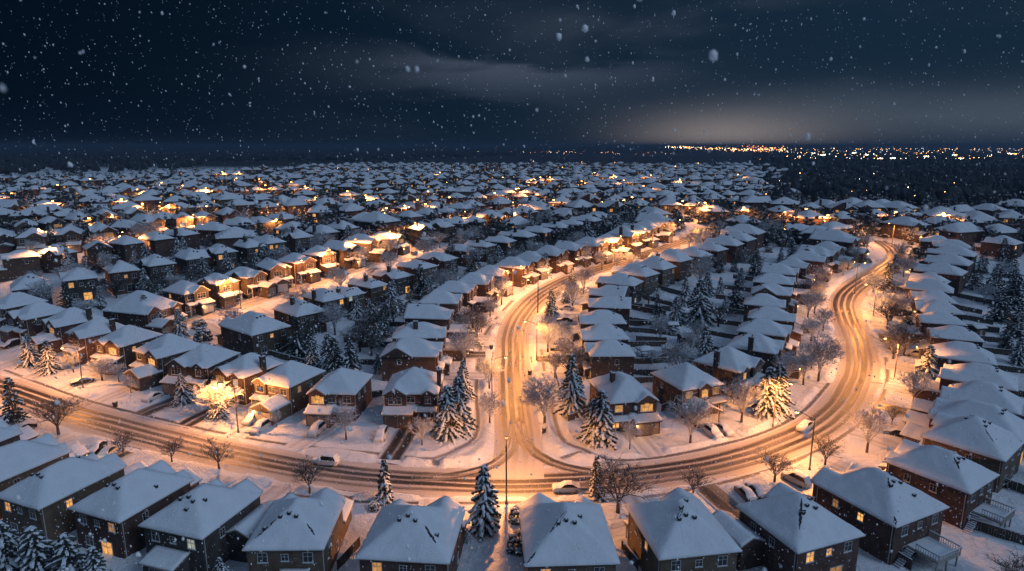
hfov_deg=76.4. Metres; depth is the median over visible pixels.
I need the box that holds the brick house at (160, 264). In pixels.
[136,254,176,286]
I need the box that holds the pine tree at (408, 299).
[404,286,413,305]
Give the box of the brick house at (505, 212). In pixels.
[494,206,521,218]
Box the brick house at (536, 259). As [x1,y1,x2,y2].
[515,251,552,279]
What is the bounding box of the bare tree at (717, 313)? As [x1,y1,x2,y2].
[700,300,741,326]
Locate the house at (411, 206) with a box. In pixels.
[394,202,424,213]
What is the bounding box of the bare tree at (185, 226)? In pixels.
[175,223,193,229]
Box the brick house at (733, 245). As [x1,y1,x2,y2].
[703,232,744,262]
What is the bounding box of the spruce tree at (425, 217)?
[422,213,427,222]
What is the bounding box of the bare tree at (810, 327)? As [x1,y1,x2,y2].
[795,315,826,340]
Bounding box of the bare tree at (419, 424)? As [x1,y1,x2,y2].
[406,416,437,444]
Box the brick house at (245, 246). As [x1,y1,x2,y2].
[233,234,266,262]
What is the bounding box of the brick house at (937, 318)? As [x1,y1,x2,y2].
[896,310,967,343]
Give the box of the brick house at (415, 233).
[408,219,434,248]
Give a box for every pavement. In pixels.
[3,300,513,459]
[286,357,890,504]
[432,459,438,465]
[540,349,831,461]
[560,450,581,458]
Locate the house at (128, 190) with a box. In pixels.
[119,187,139,197]
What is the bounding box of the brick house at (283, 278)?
[255,257,293,295]
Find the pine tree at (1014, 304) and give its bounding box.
[1001,273,1023,311]
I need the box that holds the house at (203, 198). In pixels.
[189,195,211,205]
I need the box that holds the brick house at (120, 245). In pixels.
[107,231,145,263]
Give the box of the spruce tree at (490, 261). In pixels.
[487,254,493,264]
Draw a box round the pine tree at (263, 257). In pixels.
[260,249,268,259]
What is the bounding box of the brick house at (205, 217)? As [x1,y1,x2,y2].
[192,211,217,225]
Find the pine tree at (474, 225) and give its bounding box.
[471,219,478,240]
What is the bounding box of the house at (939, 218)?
[919,215,955,230]
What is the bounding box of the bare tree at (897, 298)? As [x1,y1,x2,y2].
[870,288,916,320]
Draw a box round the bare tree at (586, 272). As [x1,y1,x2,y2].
[568,265,597,293]
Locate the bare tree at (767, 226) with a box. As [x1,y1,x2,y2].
[756,218,784,236]
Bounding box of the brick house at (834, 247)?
[814,241,853,269]
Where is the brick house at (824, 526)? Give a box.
[712,482,865,570]
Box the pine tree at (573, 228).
[569,226,575,241]
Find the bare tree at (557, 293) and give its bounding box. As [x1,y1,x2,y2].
[545,287,562,304]
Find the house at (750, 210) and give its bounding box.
[733,205,760,216]
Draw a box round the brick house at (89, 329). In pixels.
[61,317,124,365]
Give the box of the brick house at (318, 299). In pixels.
[301,287,345,322]
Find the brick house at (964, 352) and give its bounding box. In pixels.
[915,341,997,376]
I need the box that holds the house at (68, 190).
[60,187,78,199]
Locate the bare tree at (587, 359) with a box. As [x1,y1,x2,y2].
[571,348,589,365]
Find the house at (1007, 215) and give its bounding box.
[994,209,1023,227]
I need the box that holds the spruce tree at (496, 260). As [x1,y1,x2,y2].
[492,256,499,264]
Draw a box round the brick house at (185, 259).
[173,247,210,278]
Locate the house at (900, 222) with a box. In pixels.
[880,216,931,242]
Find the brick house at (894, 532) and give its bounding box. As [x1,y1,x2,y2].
[801,463,961,570]
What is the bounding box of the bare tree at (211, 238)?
[203,236,216,244]
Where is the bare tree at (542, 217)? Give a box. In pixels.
[535,212,557,223]
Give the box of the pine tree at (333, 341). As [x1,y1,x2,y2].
[324,337,343,374]
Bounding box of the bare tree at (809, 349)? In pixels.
[797,341,828,368]
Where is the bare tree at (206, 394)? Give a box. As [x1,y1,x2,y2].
[188,379,242,419]
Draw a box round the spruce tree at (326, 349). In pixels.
[315,333,342,373]
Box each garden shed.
[666,321,679,331]
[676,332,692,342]
[967,324,987,336]
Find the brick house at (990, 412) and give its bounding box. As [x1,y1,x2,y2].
[902,397,1023,464]
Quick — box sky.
[0,0,1023,147]
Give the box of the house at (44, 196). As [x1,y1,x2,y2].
[32,193,60,202]
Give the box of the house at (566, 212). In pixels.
[550,208,581,221]
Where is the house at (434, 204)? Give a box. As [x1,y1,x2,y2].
[425,200,448,207]
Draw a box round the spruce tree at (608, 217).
[606,211,611,222]
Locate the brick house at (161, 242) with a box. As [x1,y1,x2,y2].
[137,231,174,256]
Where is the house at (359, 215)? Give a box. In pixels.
[349,212,367,223]
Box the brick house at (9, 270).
[0,249,41,281]
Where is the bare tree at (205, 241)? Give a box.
[192,237,216,248]
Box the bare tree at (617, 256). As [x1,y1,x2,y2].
[610,250,623,262]
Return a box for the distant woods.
[0,150,1023,205]
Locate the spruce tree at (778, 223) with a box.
[770,219,783,241]
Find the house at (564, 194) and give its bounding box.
[556,192,573,200]
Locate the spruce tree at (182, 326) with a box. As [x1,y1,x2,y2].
[172,308,190,337]
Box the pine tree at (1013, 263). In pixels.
[999,250,1023,278]
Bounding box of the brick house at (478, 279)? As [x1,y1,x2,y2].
[458,272,500,302]
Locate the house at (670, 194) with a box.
[657,193,681,203]
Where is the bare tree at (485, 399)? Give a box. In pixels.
[475,390,503,422]
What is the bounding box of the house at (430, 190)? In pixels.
[423,188,436,197]
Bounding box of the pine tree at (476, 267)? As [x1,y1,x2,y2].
[467,252,480,272]
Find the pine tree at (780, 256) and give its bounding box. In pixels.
[774,247,783,262]
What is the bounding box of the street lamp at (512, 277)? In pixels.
[512,265,522,294]
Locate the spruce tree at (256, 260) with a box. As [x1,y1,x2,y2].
[251,253,259,269]
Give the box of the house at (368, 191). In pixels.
[359,189,374,196]
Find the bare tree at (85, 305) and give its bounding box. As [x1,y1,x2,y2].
[70,298,102,310]
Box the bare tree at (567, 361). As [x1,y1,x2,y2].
[541,347,589,368]
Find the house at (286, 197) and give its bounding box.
[271,194,290,202]
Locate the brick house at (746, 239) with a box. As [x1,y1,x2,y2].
[720,230,756,255]
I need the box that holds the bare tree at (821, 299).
[802,289,830,312]
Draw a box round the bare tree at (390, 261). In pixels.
[378,251,397,266]
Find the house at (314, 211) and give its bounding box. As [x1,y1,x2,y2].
[306,204,332,221]
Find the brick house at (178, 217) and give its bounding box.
[170,207,194,230]
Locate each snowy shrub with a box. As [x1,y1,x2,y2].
[98,278,105,284]
[191,318,207,328]
[192,326,212,341]
[367,500,378,512]
[469,337,482,347]
[506,529,522,555]
[508,503,519,524]
[668,326,680,335]
[764,245,772,252]
[863,256,871,262]
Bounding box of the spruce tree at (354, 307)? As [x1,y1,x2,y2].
[347,295,365,320]
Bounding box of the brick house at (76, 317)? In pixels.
[27,306,105,357]
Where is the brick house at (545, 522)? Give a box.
[518,492,619,570]
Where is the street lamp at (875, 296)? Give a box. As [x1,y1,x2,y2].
[865,283,876,316]
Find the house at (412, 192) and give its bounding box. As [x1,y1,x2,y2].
[398,189,420,198]
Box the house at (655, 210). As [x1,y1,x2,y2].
[637,206,671,216]
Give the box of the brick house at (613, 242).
[596,234,633,260]
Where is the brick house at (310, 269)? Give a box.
[277,252,321,284]
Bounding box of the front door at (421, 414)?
[420,413,424,421]
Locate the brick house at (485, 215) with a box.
[476,210,505,228]
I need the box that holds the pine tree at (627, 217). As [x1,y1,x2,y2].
[624,212,634,223]
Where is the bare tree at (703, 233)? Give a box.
[695,228,712,240]
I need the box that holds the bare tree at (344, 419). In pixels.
[325,399,359,439]
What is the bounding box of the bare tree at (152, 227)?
[146,222,160,231]
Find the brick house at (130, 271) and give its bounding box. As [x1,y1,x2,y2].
[102,255,140,295]
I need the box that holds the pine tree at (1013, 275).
[1003,270,1022,294]
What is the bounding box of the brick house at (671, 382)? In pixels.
[650,362,726,427]
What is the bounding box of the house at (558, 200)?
[548,196,571,208]
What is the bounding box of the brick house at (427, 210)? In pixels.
[415,207,442,218]
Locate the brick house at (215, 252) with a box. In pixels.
[205,244,238,269]
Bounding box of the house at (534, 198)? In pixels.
[517,195,545,203]
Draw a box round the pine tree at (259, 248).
[253,243,268,260]
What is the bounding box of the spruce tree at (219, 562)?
[212,557,227,570]
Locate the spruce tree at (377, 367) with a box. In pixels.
[371,353,381,374]
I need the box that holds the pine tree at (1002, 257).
[994,238,1010,261]
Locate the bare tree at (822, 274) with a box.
[811,264,837,282]
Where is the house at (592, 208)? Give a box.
[564,198,598,214]
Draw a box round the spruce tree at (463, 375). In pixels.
[454,360,476,402]
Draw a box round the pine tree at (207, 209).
[203,204,210,213]
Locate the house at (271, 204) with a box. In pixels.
[254,200,280,215]
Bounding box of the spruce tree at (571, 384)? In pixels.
[553,353,588,419]
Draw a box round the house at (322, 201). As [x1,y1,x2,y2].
[310,197,339,211]
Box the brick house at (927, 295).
[893,289,958,316]
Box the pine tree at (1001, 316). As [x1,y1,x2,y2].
[982,289,1012,324]
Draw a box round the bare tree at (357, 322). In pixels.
[346,320,373,336]
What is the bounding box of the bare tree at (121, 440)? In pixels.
[102,430,139,455]
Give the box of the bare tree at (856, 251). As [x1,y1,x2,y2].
[847,247,861,263]
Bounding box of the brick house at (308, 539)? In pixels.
[242,487,353,570]
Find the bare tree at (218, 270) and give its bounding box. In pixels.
[202,265,231,273]
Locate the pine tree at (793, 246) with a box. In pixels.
[785,239,796,257]
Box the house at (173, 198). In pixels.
[163,195,187,206]
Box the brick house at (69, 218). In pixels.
[63,211,93,224]
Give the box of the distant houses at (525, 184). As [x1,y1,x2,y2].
[0,161,801,201]
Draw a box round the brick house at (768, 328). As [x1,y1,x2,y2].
[736,318,799,355]
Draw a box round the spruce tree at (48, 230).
[46,223,55,243]
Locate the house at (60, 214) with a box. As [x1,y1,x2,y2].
[48,208,82,219]
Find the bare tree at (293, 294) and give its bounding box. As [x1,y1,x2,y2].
[276,287,309,300]
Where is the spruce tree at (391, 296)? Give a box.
[379,282,401,317]
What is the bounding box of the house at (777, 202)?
[770,196,799,209]
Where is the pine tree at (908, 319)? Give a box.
[903,310,912,325]
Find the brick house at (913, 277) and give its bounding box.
[893,272,950,293]
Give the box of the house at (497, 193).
[485,190,513,199]
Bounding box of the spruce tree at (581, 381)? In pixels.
[569,375,587,418]
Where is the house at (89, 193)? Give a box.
[77,191,97,198]
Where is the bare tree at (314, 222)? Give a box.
[307,219,325,224]
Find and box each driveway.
[0,354,28,370]
[17,362,70,381]
[53,430,84,442]
[56,371,107,391]
[91,386,135,403]
[116,445,142,457]
[131,396,186,417]
[165,456,185,467]
[172,405,232,428]
[199,469,242,485]
[201,320,220,334]
[222,422,255,440]
[246,305,273,317]
[260,480,297,501]
[280,426,339,452]
[336,489,358,499]
[374,426,421,464]
[418,499,436,505]
[444,371,485,378]
[463,351,492,358]
[466,319,500,325]
[471,335,495,342]
[475,310,505,316]
[530,336,571,343]
[530,354,569,362]
[532,371,582,379]
[533,318,578,325]
[544,302,581,311]
[615,492,647,515]
[625,435,665,457]
[689,481,740,517]
[719,419,746,439]
[752,396,803,411]
[756,468,812,491]
[788,376,824,388]
[796,311,829,319]
[797,326,835,337]
[797,355,837,368]
[800,339,837,347]
[801,451,862,471]
[847,429,899,450]
[860,420,902,429]
[862,310,901,318]
[866,323,894,330]
[869,400,910,414]
[871,332,895,338]
[877,347,917,356]
[879,381,911,393]
[881,361,915,373]
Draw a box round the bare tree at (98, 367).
[84,354,113,380]
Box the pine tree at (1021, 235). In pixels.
[1017,229,1023,255]
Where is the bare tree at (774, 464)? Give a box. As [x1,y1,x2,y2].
[753,445,804,481]
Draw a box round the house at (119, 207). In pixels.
[108,201,141,213]
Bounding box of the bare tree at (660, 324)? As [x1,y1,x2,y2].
[645,312,670,341]
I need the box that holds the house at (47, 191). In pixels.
[39,187,60,197]
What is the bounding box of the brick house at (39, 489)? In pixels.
[0,452,147,543]
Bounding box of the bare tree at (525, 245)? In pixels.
[513,239,540,250]
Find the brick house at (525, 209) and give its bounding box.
[513,205,538,221]
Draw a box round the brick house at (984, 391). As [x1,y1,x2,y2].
[911,380,1022,416]
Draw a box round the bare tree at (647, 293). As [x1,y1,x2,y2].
[637,284,664,303]
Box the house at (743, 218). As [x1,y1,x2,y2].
[726,214,761,227]
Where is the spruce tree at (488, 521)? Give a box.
[467,464,501,542]
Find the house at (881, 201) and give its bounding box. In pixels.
[874,199,890,204]
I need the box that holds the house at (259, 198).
[242,193,270,201]
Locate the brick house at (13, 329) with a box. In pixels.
[0,301,64,343]
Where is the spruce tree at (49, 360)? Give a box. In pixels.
[33,340,63,376]
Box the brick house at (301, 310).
[272,295,326,337]
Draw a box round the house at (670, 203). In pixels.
[656,197,682,213]
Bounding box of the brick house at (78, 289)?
[59,267,98,302]
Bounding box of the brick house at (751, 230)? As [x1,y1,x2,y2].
[720,223,766,249]
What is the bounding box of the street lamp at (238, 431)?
[218,382,239,432]
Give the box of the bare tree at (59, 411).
[20,395,94,434]
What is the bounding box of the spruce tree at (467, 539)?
[464,527,470,543]
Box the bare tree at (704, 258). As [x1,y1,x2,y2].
[692,254,716,272]
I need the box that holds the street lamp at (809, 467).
[795,410,814,469]
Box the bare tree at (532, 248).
[525,239,545,250]
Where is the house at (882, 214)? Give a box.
[859,209,890,226]
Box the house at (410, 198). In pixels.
[400,194,418,204]
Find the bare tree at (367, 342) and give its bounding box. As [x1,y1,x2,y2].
[349,325,391,355]
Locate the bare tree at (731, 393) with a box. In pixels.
[725,386,740,403]
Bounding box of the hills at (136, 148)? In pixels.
[0,146,382,150]
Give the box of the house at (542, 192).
[532,190,551,203]
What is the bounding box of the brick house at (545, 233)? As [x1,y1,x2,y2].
[523,225,554,244]
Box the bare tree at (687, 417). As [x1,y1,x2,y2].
[664,389,715,442]
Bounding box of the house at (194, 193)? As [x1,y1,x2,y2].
[185,191,206,203]
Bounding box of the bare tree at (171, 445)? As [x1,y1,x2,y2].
[157,437,184,461]
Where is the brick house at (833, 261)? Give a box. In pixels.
[795,244,843,272]
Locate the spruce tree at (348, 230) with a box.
[340,224,353,239]
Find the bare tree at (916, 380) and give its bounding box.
[891,369,937,402]
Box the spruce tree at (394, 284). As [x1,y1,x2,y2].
[389,278,403,304]
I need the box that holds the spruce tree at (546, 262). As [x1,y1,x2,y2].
[544,252,551,278]
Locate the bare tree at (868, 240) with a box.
[862,235,873,247]
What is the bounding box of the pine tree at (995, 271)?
[979,264,1006,297]
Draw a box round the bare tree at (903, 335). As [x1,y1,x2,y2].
[878,324,943,355]
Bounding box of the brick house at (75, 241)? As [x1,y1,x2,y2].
[54,224,83,252]
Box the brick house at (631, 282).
[596,273,642,306]
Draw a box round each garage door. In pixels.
[0,331,8,340]
[69,246,80,252]
[127,376,139,388]
[162,325,175,334]
[163,384,178,394]
[203,303,213,312]
[225,297,234,305]
[254,410,270,420]
[269,287,276,295]
[278,283,287,291]
[307,415,328,426]
[312,273,319,281]
[328,268,334,274]
[358,259,365,266]
[385,416,410,426]
[404,247,408,253]
[541,272,547,279]
[586,259,590,265]
[637,423,658,435]
[699,413,718,426]
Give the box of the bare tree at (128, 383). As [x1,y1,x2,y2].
[121,376,136,392]
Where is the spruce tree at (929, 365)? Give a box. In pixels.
[912,345,939,379]
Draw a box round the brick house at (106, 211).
[90,208,117,223]
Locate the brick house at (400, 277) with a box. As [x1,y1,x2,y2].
[371,264,413,295]
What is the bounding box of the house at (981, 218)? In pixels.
[956,213,1005,226]
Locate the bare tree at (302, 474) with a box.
[287,453,325,493]
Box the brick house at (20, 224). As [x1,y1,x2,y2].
[14,219,37,231]
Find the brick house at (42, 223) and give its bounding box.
[36,216,65,230]
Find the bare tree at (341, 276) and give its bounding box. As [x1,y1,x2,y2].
[324,266,354,285]
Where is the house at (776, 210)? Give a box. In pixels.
[765,205,793,220]
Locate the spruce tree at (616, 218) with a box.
[611,214,620,229]
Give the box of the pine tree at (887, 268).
[874,263,897,290]
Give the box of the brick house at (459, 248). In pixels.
[443,244,475,266]
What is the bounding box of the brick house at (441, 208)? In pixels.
[431,203,459,217]
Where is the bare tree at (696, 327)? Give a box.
[682,319,710,346]
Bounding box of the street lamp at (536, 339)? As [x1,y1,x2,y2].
[524,320,537,360]
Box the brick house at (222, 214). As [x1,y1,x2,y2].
[214,207,240,222]
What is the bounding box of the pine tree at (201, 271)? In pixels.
[196,269,204,284]
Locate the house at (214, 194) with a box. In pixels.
[208,192,223,197]
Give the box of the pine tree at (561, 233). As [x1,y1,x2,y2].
[556,229,565,240]
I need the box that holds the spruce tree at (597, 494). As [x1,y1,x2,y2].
[584,455,608,502]
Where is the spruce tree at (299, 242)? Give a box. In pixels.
[296,241,304,252]
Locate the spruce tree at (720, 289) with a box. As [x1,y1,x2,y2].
[714,277,724,296]
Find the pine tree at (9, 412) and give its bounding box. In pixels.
[0,377,31,424]
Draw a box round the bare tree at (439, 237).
[433,231,448,246]
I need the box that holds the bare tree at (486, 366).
[477,356,502,388]
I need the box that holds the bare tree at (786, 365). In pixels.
[771,352,805,376]
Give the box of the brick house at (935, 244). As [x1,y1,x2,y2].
[924,239,971,257]
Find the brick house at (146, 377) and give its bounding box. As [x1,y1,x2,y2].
[123,333,200,390]
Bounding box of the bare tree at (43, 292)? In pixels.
[24,277,62,299]
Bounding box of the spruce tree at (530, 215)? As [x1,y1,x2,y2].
[526,209,533,220]
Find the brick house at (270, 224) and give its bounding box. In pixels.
[250,216,275,235]
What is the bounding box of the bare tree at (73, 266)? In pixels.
[52,261,92,278]
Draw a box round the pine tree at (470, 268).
[463,258,474,275]
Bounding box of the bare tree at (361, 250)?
[350,245,369,268]
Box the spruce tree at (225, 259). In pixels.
[219,250,233,273]
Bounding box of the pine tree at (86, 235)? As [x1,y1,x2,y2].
[84,224,88,243]
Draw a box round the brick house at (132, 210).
[117,206,145,219]
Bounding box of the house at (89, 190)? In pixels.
[78,189,95,194]
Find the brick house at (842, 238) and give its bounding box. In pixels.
[808,228,869,262]
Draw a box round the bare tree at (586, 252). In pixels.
[582,244,593,256]
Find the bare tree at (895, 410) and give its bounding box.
[882,405,905,424]
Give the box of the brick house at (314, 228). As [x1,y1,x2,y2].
[305,223,339,239]
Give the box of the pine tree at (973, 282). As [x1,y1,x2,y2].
[964,262,985,290]
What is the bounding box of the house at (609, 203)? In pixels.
[596,199,627,213]
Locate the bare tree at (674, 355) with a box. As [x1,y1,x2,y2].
[651,339,700,366]
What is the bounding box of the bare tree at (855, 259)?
[844,253,865,262]
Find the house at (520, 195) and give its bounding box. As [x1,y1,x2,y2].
[514,192,527,202]
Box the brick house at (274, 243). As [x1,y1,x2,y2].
[253,234,285,259]
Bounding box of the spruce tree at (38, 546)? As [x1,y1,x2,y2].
[13,525,63,570]
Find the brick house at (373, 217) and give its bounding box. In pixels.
[352,211,400,232]
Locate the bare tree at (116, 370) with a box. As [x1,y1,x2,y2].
[107,363,129,381]
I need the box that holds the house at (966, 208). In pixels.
[947,204,974,212]
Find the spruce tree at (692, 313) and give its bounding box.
[684,279,716,327]
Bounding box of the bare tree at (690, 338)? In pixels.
[680,333,698,347]
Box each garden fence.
[90,301,105,309]
[269,350,305,363]
[279,332,308,352]
[336,536,359,569]
[358,341,392,347]
[360,359,376,364]
[372,390,382,397]
[378,321,404,326]
[412,294,421,299]
[556,372,585,420]
[621,539,638,570]
[628,341,665,346]
[629,316,649,322]
[629,320,681,326]
[629,327,667,334]
[631,304,665,314]
[634,303,670,310]
[634,357,670,363]
[634,368,657,375]
[634,376,652,382]
[636,335,666,342]
[642,295,672,306]
[658,343,684,356]
[661,286,689,296]
[661,402,667,411]
[694,342,720,350]
[709,330,737,338]
[710,318,742,325]
[712,306,743,314]
[716,294,746,301]
[724,284,750,291]
[733,274,753,280]
[898,551,912,570]
[956,305,982,313]
[957,293,997,304]
[962,315,993,324]
[965,323,999,332]
[966,517,1023,544]
[979,335,1006,342]
[982,347,1012,355]
[986,280,1015,318]
[995,365,1023,373]
[1004,478,1023,493]
[1015,390,1023,396]
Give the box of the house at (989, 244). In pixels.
[972,235,1023,259]
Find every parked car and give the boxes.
[0,338,22,348]
[17,422,36,428]
[69,375,93,385]
[88,440,107,454]
[97,445,117,457]
[141,391,163,402]
[241,411,255,425]
[249,417,271,434]
[306,420,325,436]
[311,452,339,466]
[373,424,388,442]
[550,344,564,350]
[551,336,569,344]
[552,480,580,493]
[556,316,572,321]
[558,304,573,310]
[702,422,723,438]
[714,422,734,436]
[734,484,757,501]
[744,481,766,499]
[781,470,811,487]
[796,419,813,431]
[878,234,889,237]
[883,427,902,437]
[905,349,918,355]
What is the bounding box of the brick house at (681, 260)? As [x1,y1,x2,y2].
[648,248,693,281]
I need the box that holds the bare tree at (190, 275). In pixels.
[165,266,205,281]
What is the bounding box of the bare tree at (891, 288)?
[875,284,904,293]
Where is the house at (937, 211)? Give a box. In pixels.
[919,207,967,218]
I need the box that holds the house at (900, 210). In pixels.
[892,207,925,219]
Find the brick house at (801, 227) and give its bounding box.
[786,223,809,243]
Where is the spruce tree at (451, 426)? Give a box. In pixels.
[429,384,467,446]
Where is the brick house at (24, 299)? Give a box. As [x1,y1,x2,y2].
[0,292,48,326]
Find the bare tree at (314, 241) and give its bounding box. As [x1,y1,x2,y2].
[305,234,327,246]
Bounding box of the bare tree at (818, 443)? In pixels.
[804,432,846,464]
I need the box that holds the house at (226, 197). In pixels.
[212,193,246,207]
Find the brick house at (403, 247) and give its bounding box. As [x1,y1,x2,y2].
[373,231,410,255]
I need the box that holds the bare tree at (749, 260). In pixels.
[737,252,770,268]
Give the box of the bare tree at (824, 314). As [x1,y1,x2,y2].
[809,307,839,330]
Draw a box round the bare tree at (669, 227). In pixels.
[664,219,676,230]
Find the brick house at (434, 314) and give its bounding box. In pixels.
[403,303,469,341]
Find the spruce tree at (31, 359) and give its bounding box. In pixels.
[14,334,40,369]
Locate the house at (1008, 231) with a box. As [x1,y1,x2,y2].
[980,222,1021,239]
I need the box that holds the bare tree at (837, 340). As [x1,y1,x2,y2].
[829,337,844,355]
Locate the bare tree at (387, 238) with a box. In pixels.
[374,233,400,259]
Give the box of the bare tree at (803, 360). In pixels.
[789,349,821,384]
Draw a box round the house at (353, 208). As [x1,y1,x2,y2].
[336,202,370,221]
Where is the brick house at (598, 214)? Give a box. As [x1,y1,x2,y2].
[586,211,613,222]
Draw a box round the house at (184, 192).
[173,189,194,197]
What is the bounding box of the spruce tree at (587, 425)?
[576,398,606,449]
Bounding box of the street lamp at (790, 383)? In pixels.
[772,380,792,426]
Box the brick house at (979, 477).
[878,439,1015,534]
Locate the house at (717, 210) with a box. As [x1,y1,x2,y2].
[696,204,729,221]
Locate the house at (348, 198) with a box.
[336,196,351,201]
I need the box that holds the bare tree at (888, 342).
[871,331,917,358]
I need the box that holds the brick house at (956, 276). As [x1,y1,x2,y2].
[907,262,968,295]
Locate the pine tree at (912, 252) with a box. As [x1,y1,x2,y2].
[906,248,916,267]
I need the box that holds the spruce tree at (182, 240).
[180,237,188,249]
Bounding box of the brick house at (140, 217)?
[129,213,167,232]
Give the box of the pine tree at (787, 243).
[784,228,792,246]
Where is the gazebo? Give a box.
[635,345,654,357]
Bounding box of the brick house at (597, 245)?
[574,236,611,264]
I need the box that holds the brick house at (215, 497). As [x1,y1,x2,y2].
[138,478,272,570]
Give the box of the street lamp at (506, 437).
[505,435,507,504]
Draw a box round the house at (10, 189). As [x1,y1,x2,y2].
[0,187,23,198]
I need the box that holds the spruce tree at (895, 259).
[887,254,901,273]
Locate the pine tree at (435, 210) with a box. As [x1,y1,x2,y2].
[433,207,439,218]
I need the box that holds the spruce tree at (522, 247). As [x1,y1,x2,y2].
[516,244,524,254]
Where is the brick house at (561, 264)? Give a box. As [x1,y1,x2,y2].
[536,245,573,274]
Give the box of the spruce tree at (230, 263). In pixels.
[226,258,234,272]
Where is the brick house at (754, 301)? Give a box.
[743,293,785,321]
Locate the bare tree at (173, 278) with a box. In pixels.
[165,274,189,287]
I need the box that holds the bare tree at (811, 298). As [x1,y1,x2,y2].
[792,290,822,316]
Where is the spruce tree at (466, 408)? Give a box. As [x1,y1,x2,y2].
[446,376,478,437]
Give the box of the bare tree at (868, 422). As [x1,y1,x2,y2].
[839,405,896,452]
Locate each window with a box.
[4,501,11,512]
[8,318,13,325]
[10,522,18,533]
[13,478,20,483]
[17,506,22,514]
[29,509,36,520]
[30,239,39,243]
[65,498,72,508]
[67,236,76,240]
[68,282,74,287]
[72,293,78,298]
[73,338,78,345]
[79,513,87,525]
[83,292,92,300]
[85,535,93,545]
[94,519,100,527]
[101,540,113,555]
[104,232,113,237]
[107,522,115,533]
[108,347,116,354]
[127,284,135,291]
[142,511,148,520]
[148,358,155,366]
[150,313,158,320]
[151,530,159,542]
[169,536,176,544]
[171,367,180,374]
[186,538,195,550]
[187,294,192,300]
[195,370,200,376]
[197,292,205,298]
[216,375,224,383]
[219,526,224,538]
[222,285,230,291]
[233,379,237,386]
[239,394,243,400]
[256,384,263,392]
[257,276,264,281]
[257,552,268,563]
[261,346,267,352]
[268,386,274,393]
[274,271,281,276]
[274,342,281,351]
[280,388,286,395]
[280,554,289,561]
[302,552,313,563]
[306,263,312,268]
[311,395,323,404]
[313,325,320,333]
[328,396,335,402]
[342,396,350,403]
[372,562,381,570]
[388,396,401,404]
[399,565,406,570]
[406,396,414,402]
[425,396,430,403]
[425,565,434,570]
[427,413,433,418]
[540,568,550,570]
[594,567,604,570]
[612,423,618,428]
[614,405,622,412]
[634,523,637,535]
[640,403,652,412]
[644,540,647,552]
[671,560,680,570]
[685,391,692,398]
[694,559,702,567]
[701,389,707,397]
[712,387,718,394]
[717,555,727,566]
[751,521,755,531]
[755,366,760,374]
[768,536,774,548]
[805,551,814,563]
[825,547,831,556]
[829,565,842,570]
[831,498,838,508]
[843,541,852,553]
[856,511,863,522]
[900,525,908,537]
[903,473,910,482]
[916,521,922,529]
[928,483,936,493]
[931,513,938,525]
[965,454,971,460]
[970,492,975,503]
[987,482,991,492]
[1010,466,1014,479]
[1019,450,1023,464]
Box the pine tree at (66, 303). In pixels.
[56,282,74,308]
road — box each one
[0,240,907,497]
[183,243,438,324]
[414,421,520,480]
[491,226,707,478]
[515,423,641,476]
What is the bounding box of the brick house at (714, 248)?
[693,241,727,267]
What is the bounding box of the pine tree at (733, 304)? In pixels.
[726,279,743,308]
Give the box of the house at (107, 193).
[99,192,116,197]
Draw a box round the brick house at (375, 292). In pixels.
[346,273,387,305]
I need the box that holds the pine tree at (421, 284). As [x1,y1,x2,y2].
[411,264,426,294]
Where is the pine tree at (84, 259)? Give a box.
[81,256,91,269]
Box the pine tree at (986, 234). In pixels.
[979,228,991,242]
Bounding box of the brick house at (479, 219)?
[461,215,486,231]
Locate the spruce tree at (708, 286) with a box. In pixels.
[701,271,715,295]
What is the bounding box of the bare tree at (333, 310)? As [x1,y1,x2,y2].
[314,302,356,334]
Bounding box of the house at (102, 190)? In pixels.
[93,187,119,195]
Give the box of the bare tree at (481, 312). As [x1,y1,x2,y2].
[453,305,496,328]
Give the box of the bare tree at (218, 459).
[192,437,238,468]
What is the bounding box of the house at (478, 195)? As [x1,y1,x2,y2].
[467,192,486,203]
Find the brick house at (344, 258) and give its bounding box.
[322,239,365,269]
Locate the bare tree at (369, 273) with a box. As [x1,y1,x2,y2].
[364,266,377,276]
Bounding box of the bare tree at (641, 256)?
[621,251,649,259]
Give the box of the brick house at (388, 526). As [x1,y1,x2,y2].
[355,496,467,570]
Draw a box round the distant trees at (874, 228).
[0,159,1023,247]
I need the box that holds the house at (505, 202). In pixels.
[485,196,516,209]
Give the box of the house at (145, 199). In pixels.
[133,194,163,209]
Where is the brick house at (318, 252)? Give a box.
[301,245,339,277]
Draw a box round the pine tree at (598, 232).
[595,225,602,237]
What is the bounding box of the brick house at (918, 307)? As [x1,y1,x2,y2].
[901,299,965,324]
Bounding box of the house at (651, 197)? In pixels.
[637,192,655,202]
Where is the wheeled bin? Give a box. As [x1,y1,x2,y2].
[112,401,117,407]
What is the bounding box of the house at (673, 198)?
[656,194,678,201]
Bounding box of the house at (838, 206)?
[824,201,858,215]
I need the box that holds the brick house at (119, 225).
[110,219,142,239]
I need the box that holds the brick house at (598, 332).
[571,323,629,356]
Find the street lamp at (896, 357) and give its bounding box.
[883,337,899,378]
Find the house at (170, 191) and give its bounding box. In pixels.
[159,187,176,198]
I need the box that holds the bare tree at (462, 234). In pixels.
[455,228,477,243]
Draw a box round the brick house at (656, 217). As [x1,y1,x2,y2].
[634,212,677,235]
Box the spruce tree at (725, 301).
[721,296,730,313]
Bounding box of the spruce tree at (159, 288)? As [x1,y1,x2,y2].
[155,284,163,296]
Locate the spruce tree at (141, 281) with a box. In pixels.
[135,268,154,292]
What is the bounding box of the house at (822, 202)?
[813,199,835,209]
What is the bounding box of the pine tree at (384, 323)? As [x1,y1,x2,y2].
[377,306,392,339]
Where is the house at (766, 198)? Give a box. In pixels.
[758,196,771,207]
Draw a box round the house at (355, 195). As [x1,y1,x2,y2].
[334,191,360,199]
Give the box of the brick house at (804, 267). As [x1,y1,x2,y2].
[776,257,815,279]
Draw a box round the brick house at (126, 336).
[90,325,163,375]

